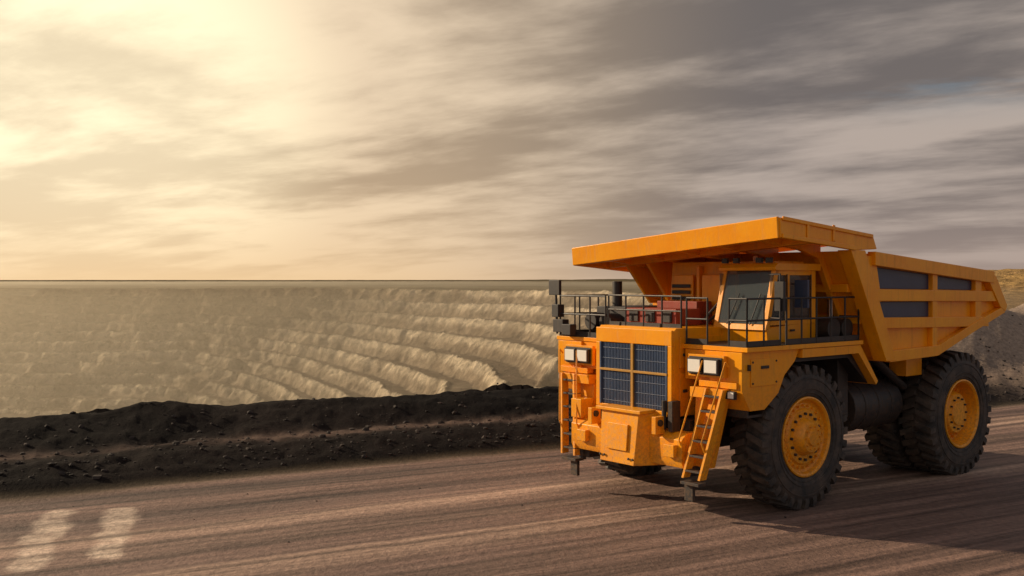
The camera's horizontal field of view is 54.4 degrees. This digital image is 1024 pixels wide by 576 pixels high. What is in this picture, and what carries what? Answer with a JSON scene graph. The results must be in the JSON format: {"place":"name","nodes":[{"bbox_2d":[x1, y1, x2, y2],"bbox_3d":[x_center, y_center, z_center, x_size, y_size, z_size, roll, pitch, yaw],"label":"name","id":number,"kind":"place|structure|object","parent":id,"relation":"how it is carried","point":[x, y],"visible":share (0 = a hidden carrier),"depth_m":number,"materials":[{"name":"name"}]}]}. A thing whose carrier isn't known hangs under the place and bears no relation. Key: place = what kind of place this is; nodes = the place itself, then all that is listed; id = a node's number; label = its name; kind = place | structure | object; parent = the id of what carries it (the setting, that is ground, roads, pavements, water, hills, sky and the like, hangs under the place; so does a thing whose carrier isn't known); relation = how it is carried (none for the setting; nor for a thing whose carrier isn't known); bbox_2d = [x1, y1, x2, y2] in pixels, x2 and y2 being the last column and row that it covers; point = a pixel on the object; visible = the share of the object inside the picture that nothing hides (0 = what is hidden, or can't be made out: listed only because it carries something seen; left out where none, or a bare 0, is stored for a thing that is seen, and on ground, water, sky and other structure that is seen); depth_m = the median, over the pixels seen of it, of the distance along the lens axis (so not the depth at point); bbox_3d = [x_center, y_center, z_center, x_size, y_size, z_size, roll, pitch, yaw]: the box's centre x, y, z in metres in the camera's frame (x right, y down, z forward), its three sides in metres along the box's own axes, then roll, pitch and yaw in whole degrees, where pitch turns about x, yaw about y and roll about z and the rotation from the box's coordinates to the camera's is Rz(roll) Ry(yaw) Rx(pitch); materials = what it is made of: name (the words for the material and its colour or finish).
{"place":"outdoors","nodes":[
{"label":"outdoors","id":0,"kind":"place"},
{"bbox_2d":[0,269,1023,575],"bbox_3d":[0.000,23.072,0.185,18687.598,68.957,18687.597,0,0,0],"label":"ground","id":1,"kind":"structure","parent":0,"point":[112,357],"depth_m":25.40,"materials":[{"name":"brown soil"}]},
{"bbox_2d":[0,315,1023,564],"bbox_3d":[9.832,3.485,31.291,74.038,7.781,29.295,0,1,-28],"label":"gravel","id":2,"kind":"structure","parent":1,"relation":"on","point":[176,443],"depth_m":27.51,"materials":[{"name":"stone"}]},
{"bbox_2d":[593,456,665,475],"bbox_3d":[3.007,3.072,24.662,3.068,3.068,1.040,0,1,-39],"label":"front wheel","id":3,"kind":"object","parent":1,"relation":"on","point":[632,470],"visible":0.05,"depth_m":24.14,"materials":[{"name":"rubber"}]},
{"bbox_2d":[730,362,847,508],"bbox_3d":[5.933,3.101,21.009,3.068,3.068,1.040,0,1,-39],"label":"front wheel","id":4,"kind":"object","parent":1,"relation":"on","point":[790,444],"visible":0.95,"depth_m":20.53,"materials":[{"name":"rubber"}]},
{"bbox_2d":[681,358,921,446],"bbox_3d":[6.757,2.453,24.535,9.500,2.340,4.800,0,1,-39],"label":"chassis","id":5,"kind":"object","parent":4,"relation":"on","point":[880,403],"visible":0.26,"depth_m":23.04,"materials":[{"name":"metal"}]},
{"bbox_2d":[571,397,699,477],"bbox_3d":[2.591,3.098,21.478,1.230,1.580,3.330,0,1,-39],"label":"front bumper","id":6,"kind":"object","parent":5,"relation":"attached to","point":[629,435],"visible":0.91,"depth_m":20.76,"materials":[{"name":"orange paint"}]},
{"bbox_2d":[596,322,722,416],"bbox_3d":[3.444,1.698,22.002,2.230,1.910,2.360,0,1,-39],"label":"engine hood","id":7,"kind":"object","parent":5,"relation":"on","point":[673,340],"visible":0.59,"depth_m":20.80,"materials":[{"name":"orange paint"}]},
{"bbox_2d":[599,341,666,410],"bbox_3d":[2.592,1.869,21.321,0.088,1.360,2.000,0,1,-39],"label":"radiator grille","id":8,"kind":"object","parent":7,"relation":"attached to","point":[633,375],"visible":1,"depth_m":21.28,"materials":[{"name":"metal"}]},
{"bbox_2d":[558,340,877,418],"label":"fenders","id":9,"kind":"object","parent":5,"relation":"attached to","point":[751,381],"visible":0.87,"depth_m":20.04,"materials":[{"name":"orange paint"}]},
{"bbox_2d":[557,335,862,352],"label":"deck","id":10,"kind":"structure","parent":9,"relation":"on","point":[718,345],"depth_m":20.39,"materials":[{"name":"orange paint"}]},
{"bbox_2d":[559,349,728,501],"bbox_3d":[2.644,2.839,21.370,0.680,2.819,4.913,0,1,-39],"label":"access ladder","id":11,"kind":"object","parent":10,"relation":"attached to","point":[710,418],"visible":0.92,"depth_m":19.94,"materials":[{"name":"metal"}]},
{"bbox_2d":[626,261,757,323],"bbox_3d":[4.199,0.202,23.716,1.293,1.825,3.250,0,1,-39],"label":"body support cabinet","id":12,"kind":"object","parent":10,"relation":"on","point":[703,279],"visible":0.4,"depth_m":23.06,"materials":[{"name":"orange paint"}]},
{"bbox_2d":[549,274,852,336],"bbox_3d":[4.142,0.359,22.847,6.604,1.525,2.906,0,1,34],"label":"deck equipment","id":13,"kind":"object","parent":10,"relation":"on","point":[696,309],"visible":0.62,"depth_m":22.52,"materials":[{"name":"red paint"}]},
{"bbox_2d":[559,294,858,347],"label":"handrails","id":14,"kind":"object","parent":10,"relation":"on","point":[589,333],"visible":0.93,"depth_m":20.85,"materials":[{"name":"metal"}]},
{"bbox_2d":[713,256,820,341],"bbox_3d":[5.606,0.211,21.371,1.930,1.845,1.930,0,1,-39],"label":"cab","id":15,"kind":"object","parent":10,"relation":"on","point":[783,280],"visible":0.9,"depth_m":21.13,"materials":[{"name":"orange paint"}]},
{"bbox_2d":[700,250,1006,362],"bbox_3d":[7.998,0.489,25.642,7.192,2.670,6.120,0,1,-39],"label":"dump body","id":16,"kind":"object","parent":5,"relation":"on","point":[909,308],"visible":0.44,"depth_m":22.63,"materials":[{"name":"orange paint"}]},
{"bbox_2d":[572,216,876,271],"bbox_3d":[4.695,-0.863,22.984,3.513,1.158,6.140,0,1,-39],"label":"canopy","id":17,"kind":"object","parent":16,"relation":"attached to","point":[764,238],"visible":0.83,"depth_m":21.43,"materials":[{"name":"metal"}]},
{"bbox_2d":[863,361,919,468],"bbox_3d":[10.130,3.066,25.447,3.068,3.068,0.903,0,1,-39],"label":"wheel","id":18,"kind":"object","parent":1,"relation":"on","point":[886,445],"visible":0.2,"depth_m":24.64,"materials":[{"name":"rubber"}]},
{"bbox_2d":[898,350,990,474],"bbox_3d":[10.756,3.072,24.666,3.068,3.068,0.903,0,1,-39],"label":"wheel","id":19,"kind":"object","parent":1,"relation":"on","point":[944,420],"visible":0.97,"depth_m":24.09,"materials":[{"name":"rubber"}]},
{"bbox_2d":[0,0,1023,279],"label":"sky","id":20,"kind":"structure","parent":0,"point":[140,139],"materials":[{"name":"grey"}]}
]}

